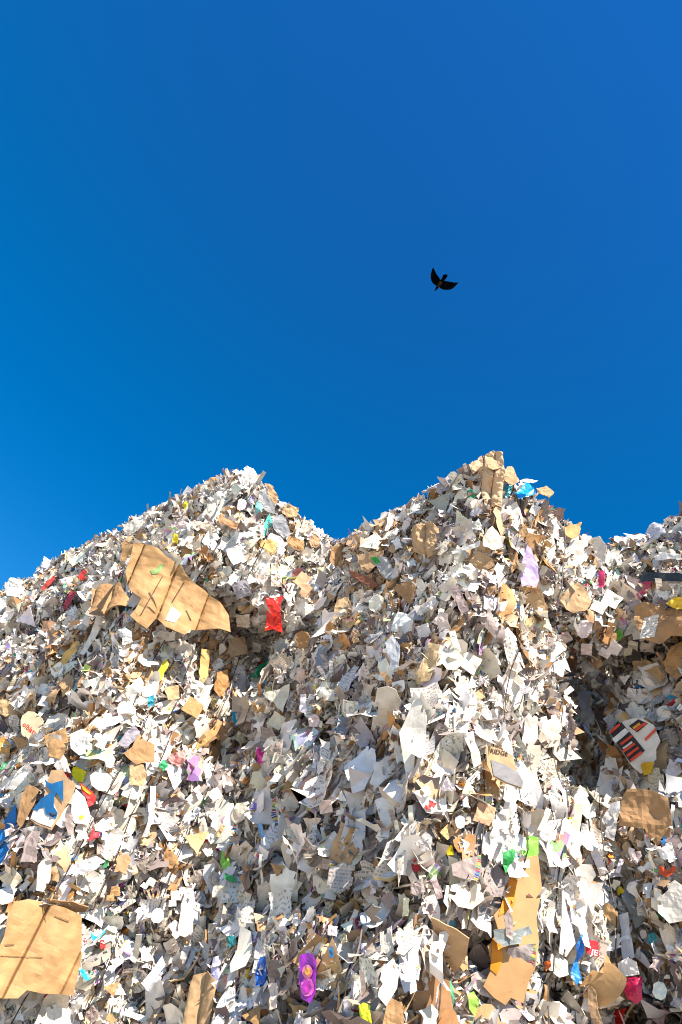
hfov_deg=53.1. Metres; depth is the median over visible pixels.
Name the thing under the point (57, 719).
card sheet
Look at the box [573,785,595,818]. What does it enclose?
card sheet
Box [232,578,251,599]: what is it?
card scrap
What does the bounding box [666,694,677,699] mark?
card scrap
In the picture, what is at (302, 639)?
cardboard scrap
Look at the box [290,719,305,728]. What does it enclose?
card scrap
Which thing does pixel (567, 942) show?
card sheet
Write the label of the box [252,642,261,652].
card scrap
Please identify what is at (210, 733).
cardboard piece
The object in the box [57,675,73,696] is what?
cardboard scrap
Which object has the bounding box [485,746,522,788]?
cardboard sheet
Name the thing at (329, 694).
card sheet
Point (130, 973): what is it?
paper bale
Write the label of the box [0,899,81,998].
cardboard sheet
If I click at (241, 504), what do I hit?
card scrap
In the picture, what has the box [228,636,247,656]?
cardboard scrap
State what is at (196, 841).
cardboard scrap
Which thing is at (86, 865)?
card sheet
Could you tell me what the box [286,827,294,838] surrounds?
card scrap
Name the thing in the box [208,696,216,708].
cardboard scrap
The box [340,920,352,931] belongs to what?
paper scrap
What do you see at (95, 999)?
paper scrap
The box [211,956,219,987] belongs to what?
card scrap
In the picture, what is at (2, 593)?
paper bale
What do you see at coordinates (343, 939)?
card scrap
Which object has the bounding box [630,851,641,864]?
card scrap
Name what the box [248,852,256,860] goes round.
paper scrap
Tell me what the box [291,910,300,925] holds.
paper sheet
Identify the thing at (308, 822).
card scrap
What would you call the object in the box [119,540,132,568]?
cardboard flap
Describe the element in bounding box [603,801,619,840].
paper sheet
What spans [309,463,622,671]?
paper bale
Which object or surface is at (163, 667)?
paper sheet
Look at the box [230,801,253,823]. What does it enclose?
paper sheet
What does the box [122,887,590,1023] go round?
paper bale
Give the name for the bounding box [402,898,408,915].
paper scrap
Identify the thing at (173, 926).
paper scrap
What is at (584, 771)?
paper bale
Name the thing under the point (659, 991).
card scrap
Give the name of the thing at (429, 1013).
card scrap
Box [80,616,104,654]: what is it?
card sheet
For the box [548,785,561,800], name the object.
card scrap
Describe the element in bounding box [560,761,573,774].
card scrap
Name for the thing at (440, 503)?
card scrap
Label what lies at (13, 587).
paper sheet
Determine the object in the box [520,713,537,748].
card sheet
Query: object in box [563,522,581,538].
cardboard piece
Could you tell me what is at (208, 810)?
paper scrap
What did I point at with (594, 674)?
card scrap
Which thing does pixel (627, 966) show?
paper sheet
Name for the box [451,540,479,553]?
card sheet
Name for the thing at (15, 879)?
card scrap
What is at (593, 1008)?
cardboard piece
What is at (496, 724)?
card sheet
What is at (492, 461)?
cardboard piece
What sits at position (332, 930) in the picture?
card scrap
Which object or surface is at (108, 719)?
card sheet
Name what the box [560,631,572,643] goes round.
paper scrap
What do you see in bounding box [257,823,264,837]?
card scrap
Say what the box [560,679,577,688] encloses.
card scrap
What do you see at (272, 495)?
cardboard piece
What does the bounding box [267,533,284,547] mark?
card sheet
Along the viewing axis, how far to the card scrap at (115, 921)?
4.11 m
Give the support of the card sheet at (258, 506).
attached to the paper bale at (216, 573)
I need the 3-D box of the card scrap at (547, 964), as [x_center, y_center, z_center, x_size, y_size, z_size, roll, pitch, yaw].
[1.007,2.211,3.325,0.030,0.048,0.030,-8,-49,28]
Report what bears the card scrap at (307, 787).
attached to the paper bale at (567, 841)
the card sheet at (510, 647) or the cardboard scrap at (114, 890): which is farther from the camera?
the card sheet at (510, 647)
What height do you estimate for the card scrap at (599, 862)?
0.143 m
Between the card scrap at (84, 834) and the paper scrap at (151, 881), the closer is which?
the card scrap at (84, 834)
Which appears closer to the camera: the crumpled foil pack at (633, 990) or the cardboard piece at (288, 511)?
the crumpled foil pack at (633, 990)
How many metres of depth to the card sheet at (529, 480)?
5.14 m
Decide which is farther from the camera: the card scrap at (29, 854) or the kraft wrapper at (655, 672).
the kraft wrapper at (655, 672)
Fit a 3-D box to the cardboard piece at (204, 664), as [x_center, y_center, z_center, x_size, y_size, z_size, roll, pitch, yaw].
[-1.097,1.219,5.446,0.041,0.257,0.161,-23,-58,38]
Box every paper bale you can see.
[0,528,123,639]
[0,577,31,614]
[0,582,270,769]
[0,619,57,683]
[0,689,239,954]
[0,883,166,1023]
[75,468,342,658]
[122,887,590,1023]
[195,682,626,1023]
[232,554,583,772]
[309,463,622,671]
[558,657,621,737]
[561,715,604,797]
[580,501,681,687]
[585,774,681,1023]
[595,645,681,803]
[607,1010,651,1023]
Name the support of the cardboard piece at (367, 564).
attached to the paper bale at (559, 577)
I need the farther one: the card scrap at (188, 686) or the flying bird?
the flying bird
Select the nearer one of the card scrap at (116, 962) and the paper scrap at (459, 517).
the card scrap at (116, 962)
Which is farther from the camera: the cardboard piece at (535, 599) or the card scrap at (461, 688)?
the cardboard piece at (535, 599)
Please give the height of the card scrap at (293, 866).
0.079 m
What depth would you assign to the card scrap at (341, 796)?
3.85 m
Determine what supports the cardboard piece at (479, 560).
on the paper bale at (544, 655)
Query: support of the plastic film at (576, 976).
attached to the paper bale at (567, 841)
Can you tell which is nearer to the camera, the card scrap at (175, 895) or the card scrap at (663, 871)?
the card scrap at (663, 871)
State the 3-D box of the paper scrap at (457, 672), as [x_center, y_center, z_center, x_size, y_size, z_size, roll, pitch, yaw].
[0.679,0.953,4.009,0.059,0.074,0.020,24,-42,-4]
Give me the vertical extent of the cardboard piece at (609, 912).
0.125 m
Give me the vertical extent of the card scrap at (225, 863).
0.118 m
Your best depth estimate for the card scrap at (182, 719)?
5.11 m
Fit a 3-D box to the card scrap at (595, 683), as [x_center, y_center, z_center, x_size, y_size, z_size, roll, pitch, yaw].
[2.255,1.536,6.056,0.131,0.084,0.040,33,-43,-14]
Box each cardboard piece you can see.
[0,700,17,716]
[0,737,10,754]
[12,736,26,751]
[17,785,38,827]
[44,728,67,758]
[61,641,79,664]
[89,582,128,615]
[124,734,154,764]
[129,764,146,785]
[183,971,215,1023]
[196,725,216,749]
[199,649,209,682]
[213,669,228,697]
[260,538,277,554]
[264,483,277,504]
[282,504,298,517]
[287,536,303,550]
[329,545,344,571]
[331,596,349,624]
[348,569,378,587]
[356,550,383,573]
[383,998,403,1023]
[416,642,439,684]
[431,917,468,972]
[469,551,495,574]
[485,456,500,469]
[504,466,519,484]
[508,544,518,572]
[524,587,547,611]
[536,486,553,497]
[560,582,590,612]
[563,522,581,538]
[587,984,602,1023]
[602,902,618,928]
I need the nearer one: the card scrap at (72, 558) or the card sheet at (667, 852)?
the card sheet at (667, 852)
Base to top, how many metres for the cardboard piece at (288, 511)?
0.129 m
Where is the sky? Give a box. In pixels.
[0,0,681,589]
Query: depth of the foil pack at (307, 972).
3.12 m
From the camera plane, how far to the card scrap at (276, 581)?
5.56 m
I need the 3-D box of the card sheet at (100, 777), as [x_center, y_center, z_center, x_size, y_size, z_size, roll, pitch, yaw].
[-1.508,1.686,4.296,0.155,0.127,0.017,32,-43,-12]
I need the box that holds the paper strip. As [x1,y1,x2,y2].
[142,786,155,836]
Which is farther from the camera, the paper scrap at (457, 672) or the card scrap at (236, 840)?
the card scrap at (236, 840)
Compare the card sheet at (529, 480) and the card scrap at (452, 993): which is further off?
the card sheet at (529, 480)
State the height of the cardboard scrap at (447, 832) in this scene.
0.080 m
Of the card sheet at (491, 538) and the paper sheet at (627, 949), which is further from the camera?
the card sheet at (491, 538)
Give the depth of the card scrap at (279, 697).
5.09 m
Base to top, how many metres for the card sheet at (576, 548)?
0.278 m
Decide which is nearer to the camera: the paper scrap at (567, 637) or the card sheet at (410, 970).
the card sheet at (410, 970)
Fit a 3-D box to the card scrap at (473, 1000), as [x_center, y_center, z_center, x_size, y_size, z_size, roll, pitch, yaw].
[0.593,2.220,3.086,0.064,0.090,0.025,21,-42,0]
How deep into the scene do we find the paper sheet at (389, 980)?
2.87 m
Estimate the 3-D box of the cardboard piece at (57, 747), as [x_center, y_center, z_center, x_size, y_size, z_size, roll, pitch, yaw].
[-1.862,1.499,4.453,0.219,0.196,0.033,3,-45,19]
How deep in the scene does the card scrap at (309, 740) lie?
4.54 m
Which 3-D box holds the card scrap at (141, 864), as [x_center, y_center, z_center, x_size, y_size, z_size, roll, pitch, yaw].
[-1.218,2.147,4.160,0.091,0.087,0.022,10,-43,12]
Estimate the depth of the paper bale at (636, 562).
5.16 m
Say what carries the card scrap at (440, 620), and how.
attached to the paper bale at (544, 655)
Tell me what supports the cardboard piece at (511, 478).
attached to the paper bale at (559, 577)
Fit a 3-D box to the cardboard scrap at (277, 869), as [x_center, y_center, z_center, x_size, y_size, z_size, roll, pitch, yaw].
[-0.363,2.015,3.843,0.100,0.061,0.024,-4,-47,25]
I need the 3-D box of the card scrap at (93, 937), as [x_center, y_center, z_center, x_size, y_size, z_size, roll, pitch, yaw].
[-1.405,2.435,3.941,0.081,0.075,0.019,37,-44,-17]
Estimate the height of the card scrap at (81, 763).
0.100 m
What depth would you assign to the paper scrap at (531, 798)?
3.81 m
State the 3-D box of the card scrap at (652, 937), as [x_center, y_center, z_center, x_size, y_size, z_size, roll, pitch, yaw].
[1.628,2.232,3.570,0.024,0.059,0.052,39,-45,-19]
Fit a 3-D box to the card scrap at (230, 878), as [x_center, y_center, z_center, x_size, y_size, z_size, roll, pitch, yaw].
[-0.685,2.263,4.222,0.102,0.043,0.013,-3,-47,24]
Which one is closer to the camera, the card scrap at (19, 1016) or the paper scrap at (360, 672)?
the card scrap at (19, 1016)
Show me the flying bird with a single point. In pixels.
(441, 283)
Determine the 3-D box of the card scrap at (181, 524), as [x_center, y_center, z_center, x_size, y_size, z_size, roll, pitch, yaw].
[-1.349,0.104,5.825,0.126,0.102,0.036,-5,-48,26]
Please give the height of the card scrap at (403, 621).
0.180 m
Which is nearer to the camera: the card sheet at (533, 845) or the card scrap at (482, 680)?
the card sheet at (533, 845)
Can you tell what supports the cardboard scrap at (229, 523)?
on the paper bale at (216, 573)
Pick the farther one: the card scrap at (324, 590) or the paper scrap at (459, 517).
the card scrap at (324, 590)
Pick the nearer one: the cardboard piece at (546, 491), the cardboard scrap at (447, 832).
the cardboard scrap at (447, 832)
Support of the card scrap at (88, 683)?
attached to the paper bale at (149, 650)
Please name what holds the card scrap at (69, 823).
attached to the paper bale at (173, 825)
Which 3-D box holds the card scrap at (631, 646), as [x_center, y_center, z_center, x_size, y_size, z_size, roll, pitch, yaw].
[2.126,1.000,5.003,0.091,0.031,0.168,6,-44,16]
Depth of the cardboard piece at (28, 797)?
4.19 m
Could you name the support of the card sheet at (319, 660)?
attached to the paper bale at (544, 655)
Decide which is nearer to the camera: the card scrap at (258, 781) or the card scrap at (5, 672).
the card scrap at (258, 781)
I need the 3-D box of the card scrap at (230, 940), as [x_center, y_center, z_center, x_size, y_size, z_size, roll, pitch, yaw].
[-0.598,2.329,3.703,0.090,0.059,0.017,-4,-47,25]
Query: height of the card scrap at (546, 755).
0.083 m
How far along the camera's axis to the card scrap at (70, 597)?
6.53 m
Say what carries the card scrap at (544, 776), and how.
attached to the paper bale at (567, 841)
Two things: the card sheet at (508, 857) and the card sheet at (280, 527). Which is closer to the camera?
the card sheet at (508, 857)
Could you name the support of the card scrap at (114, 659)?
attached to the paper bale at (149, 650)
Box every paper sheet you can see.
[0,596,7,609]
[4,577,24,596]
[9,715,19,731]
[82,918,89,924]
[158,659,168,680]
[167,751,185,767]
[226,545,246,564]
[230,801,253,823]
[240,466,256,479]
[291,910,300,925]
[344,746,375,792]
[375,797,394,841]
[378,959,398,1005]
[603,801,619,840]
[618,912,634,959]
[618,957,639,976]
[646,522,665,538]
[654,552,680,559]
[666,597,681,608]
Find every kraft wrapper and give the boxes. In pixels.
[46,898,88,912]
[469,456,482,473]
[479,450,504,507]
[632,659,665,682]
[663,641,681,678]
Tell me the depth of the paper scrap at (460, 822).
3.43 m
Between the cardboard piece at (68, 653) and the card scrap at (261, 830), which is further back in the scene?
the cardboard piece at (68, 653)
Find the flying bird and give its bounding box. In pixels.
[431,268,457,291]
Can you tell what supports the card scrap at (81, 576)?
attached to the paper bale at (48, 603)
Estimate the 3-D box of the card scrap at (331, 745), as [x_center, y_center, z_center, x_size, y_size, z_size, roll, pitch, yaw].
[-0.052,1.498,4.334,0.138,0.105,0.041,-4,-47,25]
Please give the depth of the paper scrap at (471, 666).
4.15 m
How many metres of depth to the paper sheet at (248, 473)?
5.91 m
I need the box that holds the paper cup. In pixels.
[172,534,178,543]
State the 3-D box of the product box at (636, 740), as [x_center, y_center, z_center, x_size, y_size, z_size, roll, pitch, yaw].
[1.921,1.530,4.467,0.069,0.360,0.345,42,-46,-22]
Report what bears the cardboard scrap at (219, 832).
attached to the paper bale at (567, 841)
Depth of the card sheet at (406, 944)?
3.03 m
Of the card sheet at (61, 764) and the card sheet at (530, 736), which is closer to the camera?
the card sheet at (530, 736)
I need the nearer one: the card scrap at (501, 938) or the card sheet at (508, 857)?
the card scrap at (501, 938)
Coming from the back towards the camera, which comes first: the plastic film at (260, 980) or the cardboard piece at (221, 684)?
the cardboard piece at (221, 684)
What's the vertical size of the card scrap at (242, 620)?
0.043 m
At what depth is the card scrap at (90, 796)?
4.23 m
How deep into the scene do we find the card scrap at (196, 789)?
4.57 m
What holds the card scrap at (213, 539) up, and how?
attached to the paper bale at (216, 573)
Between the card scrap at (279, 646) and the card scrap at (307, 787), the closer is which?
the card scrap at (307, 787)
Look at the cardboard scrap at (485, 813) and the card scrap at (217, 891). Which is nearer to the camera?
the cardboard scrap at (485, 813)
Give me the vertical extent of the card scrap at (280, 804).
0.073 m
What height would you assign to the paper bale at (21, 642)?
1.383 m
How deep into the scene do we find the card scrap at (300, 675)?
5.16 m
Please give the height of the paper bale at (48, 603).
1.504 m
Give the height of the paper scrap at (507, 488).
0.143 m
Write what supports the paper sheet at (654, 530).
attached to the paper bale at (636, 562)
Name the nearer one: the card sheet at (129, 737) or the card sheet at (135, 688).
the card sheet at (129, 737)
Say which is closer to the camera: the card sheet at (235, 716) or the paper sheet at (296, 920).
the paper sheet at (296, 920)
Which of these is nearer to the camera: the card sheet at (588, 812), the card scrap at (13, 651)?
the card sheet at (588, 812)
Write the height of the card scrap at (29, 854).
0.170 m
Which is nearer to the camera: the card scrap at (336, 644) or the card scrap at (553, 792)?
the card scrap at (553, 792)
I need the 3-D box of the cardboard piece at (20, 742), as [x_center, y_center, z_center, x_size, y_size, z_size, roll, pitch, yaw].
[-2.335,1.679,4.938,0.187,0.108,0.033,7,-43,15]
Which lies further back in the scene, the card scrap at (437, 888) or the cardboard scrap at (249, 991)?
the cardboard scrap at (249, 991)
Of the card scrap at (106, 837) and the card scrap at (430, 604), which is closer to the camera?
the card scrap at (106, 837)
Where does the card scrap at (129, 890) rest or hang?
on the paper bale at (173, 825)
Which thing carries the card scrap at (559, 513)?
on the paper bale at (559, 577)
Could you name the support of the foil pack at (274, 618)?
attached to the paper bale at (216, 573)
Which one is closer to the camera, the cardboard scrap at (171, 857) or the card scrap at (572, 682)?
the cardboard scrap at (171, 857)
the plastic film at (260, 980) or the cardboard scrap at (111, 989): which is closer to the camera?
the plastic film at (260, 980)
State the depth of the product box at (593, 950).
3.40 m
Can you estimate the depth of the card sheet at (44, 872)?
3.86 m
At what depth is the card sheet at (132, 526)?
6.58 m
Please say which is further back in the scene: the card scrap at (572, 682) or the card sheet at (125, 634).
the card scrap at (572, 682)
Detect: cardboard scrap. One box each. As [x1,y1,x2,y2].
[40,621,55,634]
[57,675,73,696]
[103,667,112,677]
[103,982,118,996]
[106,886,119,900]
[106,1013,115,1023]
[114,854,130,874]
[163,851,178,868]
[164,685,178,699]
[181,696,204,718]
[185,831,208,854]
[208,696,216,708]
[209,909,217,921]
[216,825,224,836]
[217,515,238,529]
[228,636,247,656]
[240,866,253,881]
[242,1004,260,1023]
[244,987,251,997]
[251,701,265,713]
[270,863,284,875]
[281,781,291,792]
[288,1002,306,1018]
[291,571,311,597]
[295,631,309,648]
[309,535,319,547]
[320,998,327,1007]
[332,900,345,913]
[349,897,360,914]
[352,630,361,642]
[392,577,416,606]
[439,824,455,839]
[472,802,495,826]
[475,689,484,700]
[486,586,497,595]
[518,527,528,542]
[566,655,576,670]
[628,539,637,551]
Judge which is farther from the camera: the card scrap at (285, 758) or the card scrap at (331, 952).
the card scrap at (285, 758)
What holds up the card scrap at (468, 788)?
attached to the paper bale at (567, 841)
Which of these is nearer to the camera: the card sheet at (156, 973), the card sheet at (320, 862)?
the card sheet at (320, 862)
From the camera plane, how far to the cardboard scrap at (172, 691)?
5.09 m
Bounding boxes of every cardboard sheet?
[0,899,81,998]
[30,770,75,829]
[125,542,230,634]
[483,855,541,1004]
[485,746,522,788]
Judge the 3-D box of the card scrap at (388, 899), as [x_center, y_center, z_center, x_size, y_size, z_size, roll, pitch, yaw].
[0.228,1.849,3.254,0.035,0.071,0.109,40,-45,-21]
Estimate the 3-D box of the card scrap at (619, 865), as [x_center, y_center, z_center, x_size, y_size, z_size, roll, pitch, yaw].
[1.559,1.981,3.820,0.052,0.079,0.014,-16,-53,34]
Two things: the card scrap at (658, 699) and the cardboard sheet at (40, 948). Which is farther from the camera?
the card scrap at (658, 699)
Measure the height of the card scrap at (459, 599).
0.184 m
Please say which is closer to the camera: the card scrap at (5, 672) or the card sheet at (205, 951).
the card sheet at (205, 951)
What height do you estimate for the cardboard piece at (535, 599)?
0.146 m
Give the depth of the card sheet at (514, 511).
5.11 m
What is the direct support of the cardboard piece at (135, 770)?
attached to the paper bale at (173, 825)
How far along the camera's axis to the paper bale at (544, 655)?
4.48 m
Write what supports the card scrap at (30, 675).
attached to the paper bale at (149, 650)
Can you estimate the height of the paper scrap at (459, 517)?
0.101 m
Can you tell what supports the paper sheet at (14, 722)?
attached to the paper bale at (173, 825)
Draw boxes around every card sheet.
[0,804,16,864]
[36,856,51,891]
[45,713,68,727]
[45,1004,69,1023]
[54,755,70,772]
[63,856,104,875]
[70,729,91,754]
[71,766,85,781]
[71,789,89,824]
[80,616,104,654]
[90,767,110,791]
[96,713,123,728]
[105,753,115,768]
[109,808,136,834]
[118,627,131,644]
[118,725,139,747]
[123,519,142,534]
[126,676,143,698]
[141,956,165,990]
[200,930,216,968]
[231,710,241,726]
[238,900,255,932]
[255,501,262,513]
[257,881,270,911]
[258,490,275,512]
[263,514,272,536]
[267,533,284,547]
[273,514,289,537]
[302,890,320,909]
[308,855,336,869]
[315,644,327,671]
[318,687,338,700]
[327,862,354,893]
[354,809,365,854]
[370,556,392,579]
[371,686,400,732]
[380,926,393,957]
[385,635,399,671]
[396,922,414,955]
[397,828,409,886]
[399,698,426,780]
[400,960,420,980]
[410,878,424,895]
[418,832,431,851]
[449,881,483,908]
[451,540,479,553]
[463,731,481,767]
[481,606,497,638]
[481,832,501,860]
[483,526,502,549]
[494,717,505,728]
[502,627,524,671]
[502,849,514,872]
[506,501,522,523]
[509,675,524,709]
[520,479,537,482]
[520,545,538,586]
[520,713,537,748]
[521,836,537,856]
[538,714,560,747]
[545,534,555,567]
[548,952,568,977]
[559,882,575,956]
[565,540,588,568]
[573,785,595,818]
[578,691,594,728]
[591,536,606,568]
[611,1008,625,1023]
[628,600,639,611]
[656,880,681,922]
[657,842,676,862]
[659,923,674,949]
[665,759,681,775]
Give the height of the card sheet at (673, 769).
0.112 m
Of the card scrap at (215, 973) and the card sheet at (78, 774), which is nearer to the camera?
the card scrap at (215, 973)
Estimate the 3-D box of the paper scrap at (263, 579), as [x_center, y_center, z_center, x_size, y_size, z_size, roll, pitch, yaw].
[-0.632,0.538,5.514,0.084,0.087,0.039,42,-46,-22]
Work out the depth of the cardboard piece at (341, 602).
5.37 m
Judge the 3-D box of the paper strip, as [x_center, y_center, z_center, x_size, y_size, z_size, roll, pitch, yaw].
[-1.215,1.901,4.339,0.047,0.296,0.125,-26,-59,39]
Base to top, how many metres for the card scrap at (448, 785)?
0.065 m
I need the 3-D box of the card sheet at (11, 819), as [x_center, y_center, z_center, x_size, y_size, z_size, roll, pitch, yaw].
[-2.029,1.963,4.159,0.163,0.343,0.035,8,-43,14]
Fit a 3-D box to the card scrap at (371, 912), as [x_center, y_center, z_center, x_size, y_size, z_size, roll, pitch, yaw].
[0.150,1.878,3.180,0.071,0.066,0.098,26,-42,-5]
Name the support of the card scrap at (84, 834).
attached to the paper bale at (173, 825)
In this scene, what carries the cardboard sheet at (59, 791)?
attached to the paper bale at (173, 825)
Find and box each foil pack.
[256,747,263,763]
[265,595,283,632]
[299,953,316,1002]
[598,570,604,587]
[624,977,642,1003]
[636,581,651,598]
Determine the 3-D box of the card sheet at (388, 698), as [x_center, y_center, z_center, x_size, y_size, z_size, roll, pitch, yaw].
[0.268,1.183,4.009,0.150,0.147,0.369,11,-43,11]
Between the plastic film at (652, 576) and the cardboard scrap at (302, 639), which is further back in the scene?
the cardboard scrap at (302, 639)
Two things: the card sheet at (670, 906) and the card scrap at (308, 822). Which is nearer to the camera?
the card sheet at (670, 906)
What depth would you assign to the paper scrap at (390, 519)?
5.72 m
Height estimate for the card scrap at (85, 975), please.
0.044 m
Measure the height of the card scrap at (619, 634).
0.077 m
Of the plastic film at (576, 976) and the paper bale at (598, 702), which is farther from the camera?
the paper bale at (598, 702)
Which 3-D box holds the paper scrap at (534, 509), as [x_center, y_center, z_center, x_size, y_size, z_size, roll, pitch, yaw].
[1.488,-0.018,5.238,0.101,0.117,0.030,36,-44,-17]
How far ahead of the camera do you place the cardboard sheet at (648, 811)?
3.81 m
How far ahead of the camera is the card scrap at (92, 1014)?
3.76 m
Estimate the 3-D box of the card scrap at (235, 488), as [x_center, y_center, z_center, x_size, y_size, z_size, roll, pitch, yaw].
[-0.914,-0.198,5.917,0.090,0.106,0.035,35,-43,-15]
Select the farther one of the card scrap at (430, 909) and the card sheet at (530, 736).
the card sheet at (530, 736)
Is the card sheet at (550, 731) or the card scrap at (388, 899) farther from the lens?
the card sheet at (550, 731)
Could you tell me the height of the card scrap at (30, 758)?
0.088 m
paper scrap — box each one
[25,651,38,662]
[37,683,49,696]
[89,996,100,1004]
[126,921,135,932]
[140,877,155,888]
[168,776,184,789]
[168,920,179,938]
[189,807,200,820]
[204,806,214,816]
[208,787,222,801]
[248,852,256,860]
[258,576,267,585]
[305,602,313,614]
[308,714,319,726]
[319,800,332,813]
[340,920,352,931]
[355,662,365,678]
[385,512,394,530]
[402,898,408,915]
[416,623,430,638]
[420,786,431,796]
[438,581,449,592]
[451,669,461,678]
[455,510,467,525]
[455,816,465,828]
[460,652,481,674]
[499,801,516,819]
[503,484,512,497]
[524,792,536,804]
[529,504,540,515]
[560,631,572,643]
[577,620,592,637]
[589,589,622,614]
[657,705,670,720]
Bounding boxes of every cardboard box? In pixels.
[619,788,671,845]
[634,602,681,643]
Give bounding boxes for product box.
[585,940,598,956]
[609,718,659,773]
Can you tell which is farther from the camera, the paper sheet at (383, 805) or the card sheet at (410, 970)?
the paper sheet at (383, 805)
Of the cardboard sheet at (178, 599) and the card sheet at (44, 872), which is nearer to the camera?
the card sheet at (44, 872)
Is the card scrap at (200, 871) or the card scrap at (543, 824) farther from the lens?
the card scrap at (200, 871)
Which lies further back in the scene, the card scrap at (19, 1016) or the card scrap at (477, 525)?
the card scrap at (477, 525)
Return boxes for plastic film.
[255,956,266,985]
[571,934,584,984]
[640,572,681,581]
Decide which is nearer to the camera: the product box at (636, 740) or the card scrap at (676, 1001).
the card scrap at (676, 1001)
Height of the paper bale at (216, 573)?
1.436 m
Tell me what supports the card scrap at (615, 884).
attached to the paper bale at (634, 893)
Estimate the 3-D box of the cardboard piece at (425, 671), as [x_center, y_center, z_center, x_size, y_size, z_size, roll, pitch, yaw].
[0.515,0.895,4.054,0.133,0.264,0.049,-13,-52,32]
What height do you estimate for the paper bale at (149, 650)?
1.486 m
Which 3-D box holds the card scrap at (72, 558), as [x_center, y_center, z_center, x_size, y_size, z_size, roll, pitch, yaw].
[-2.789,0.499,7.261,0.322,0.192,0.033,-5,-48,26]
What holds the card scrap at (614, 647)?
attached to the paper bale at (559, 577)
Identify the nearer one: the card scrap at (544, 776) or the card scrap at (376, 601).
the card scrap at (544, 776)
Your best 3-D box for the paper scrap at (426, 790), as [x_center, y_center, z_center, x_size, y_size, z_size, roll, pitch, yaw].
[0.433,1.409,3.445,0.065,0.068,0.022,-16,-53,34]
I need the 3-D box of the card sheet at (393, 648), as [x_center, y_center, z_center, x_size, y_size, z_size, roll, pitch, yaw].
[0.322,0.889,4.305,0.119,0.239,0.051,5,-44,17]
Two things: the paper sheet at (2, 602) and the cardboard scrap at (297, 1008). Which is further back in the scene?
the paper sheet at (2, 602)
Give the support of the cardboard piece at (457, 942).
on the paper bale at (164, 1001)
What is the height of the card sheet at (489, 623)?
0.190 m
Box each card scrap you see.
[0,867,22,887]
[1,667,10,680]
[3,622,11,632]
[11,647,15,661]
[12,1008,23,1020]
[16,605,35,626]
[20,831,40,861]
[22,753,34,766]
[25,670,38,685]
[41,575,55,589]
[63,591,75,609]
[65,813,75,834]
[68,552,85,565]
[71,759,91,769]
[78,570,85,580]
[79,829,88,838]
[79,968,90,980]
[80,783,95,806]
[81,677,99,687]
[85,1005,101,1022]
[91,929,104,939]
[97,844,104,854]
[100,939,105,948]
[101,832,111,842]
[104,914,123,929]
[109,654,119,667]
[110,956,122,967]
[124,1008,146,1022]
[125,885,136,898]
[132,934,141,958]
[135,858,149,873]
[147,695,154,706]
[151,908,163,922]
[157,738,170,749]
[158,759,167,770]
[161,872,175,883]
[163,938,178,953]
[169,891,180,906]
[173,728,182,734]
[175,714,185,723]
[177,520,185,528]
[185,681,190,693]
[193,785,201,797]
[194,891,206,904]
[198,869,203,879]
[203,763,211,785]
[204,514,215,526]
[209,531,219,549]
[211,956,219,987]
[212,886,223,897]
[217,499,224,510]
[220,850,230,870]
[221,754,235,768]
[225,781,233,792]
[225,873,236,881]
[226,935,237,947]
[229,834,240,846]
[230,483,241,494]
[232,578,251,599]
[234,731,246,745]
[236,614,249,627]
[237,499,246,510]
[249,771,267,791]
[250,660,267,678]
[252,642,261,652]
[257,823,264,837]
[263,684,289,711]
[267,711,285,729]
[268,983,277,1009]
[269,739,282,756]
[271,575,281,586]
[273,637,289,653]
[274,554,279,564]
[274,765,284,779]
[275,799,284,808]
[278,564,288,575]
[278,933,289,944]
[283,753,291,760]
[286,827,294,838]
[286,842,299,854]
[289,862,297,874]
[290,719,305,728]
[293,668,306,682]
[299,694,306,712]
[301,727,318,750]
[303,783,311,790]
[303,817,320,832]
[305,766,316,772]
[322,587,327,596]
[326,716,335,724]
[327,925,337,936]
[329,739,336,749]
[329,946,332,957]
[333,638,342,647]
[336,791,345,800]
[338,933,347,944]
[345,688,352,695]
[348,974,358,984]
[361,531,369,538]
[365,904,380,922]
[368,594,383,611]
[381,891,396,908]
[391,538,402,549]
[391,612,414,632]
[406,787,414,797]
[419,1004,437,1023]
[421,564,436,579]
[424,596,436,609]
[424,800,436,809]
[425,904,436,915]
[428,492,450,511]
[432,611,450,630]
[432,878,442,899]
[441,777,455,790]
[446,920,456,927]
[449,631,460,652]
[449,981,454,1003]
[450,585,468,613]
[451,855,481,880]
[453,680,469,697]
[461,780,475,794]
[461,796,470,807]
[467,489,474,497]
[467,991,478,1016]
[468,944,490,971]
[471,971,494,998]
[472,518,482,530]
[476,702,482,711]
[479,674,487,684]
[494,926,531,945]
[504,909,512,940]
[507,943,535,965]
[537,808,550,830]
[540,620,545,630]
[541,753,548,763]
[541,770,549,780]
[544,960,550,970]
[548,497,564,520]
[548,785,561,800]
[550,677,555,688]
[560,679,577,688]
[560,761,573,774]
[581,644,591,655]
[586,669,599,678]
[591,679,601,688]
[591,848,607,875]
[598,639,621,658]
[611,880,620,889]
[615,859,623,873]
[616,630,622,640]
[619,675,629,684]
[623,641,637,655]
[627,687,635,697]
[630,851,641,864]
[637,862,651,872]
[641,762,653,775]
[647,933,657,944]
[649,957,664,971]
[650,696,662,705]
[651,1015,664,1023]
[652,981,666,999]
[659,866,675,877]
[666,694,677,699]
[670,996,681,1007]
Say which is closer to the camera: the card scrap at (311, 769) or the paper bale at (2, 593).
the card scrap at (311, 769)
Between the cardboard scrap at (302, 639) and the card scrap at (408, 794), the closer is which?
the card scrap at (408, 794)
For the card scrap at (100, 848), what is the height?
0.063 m

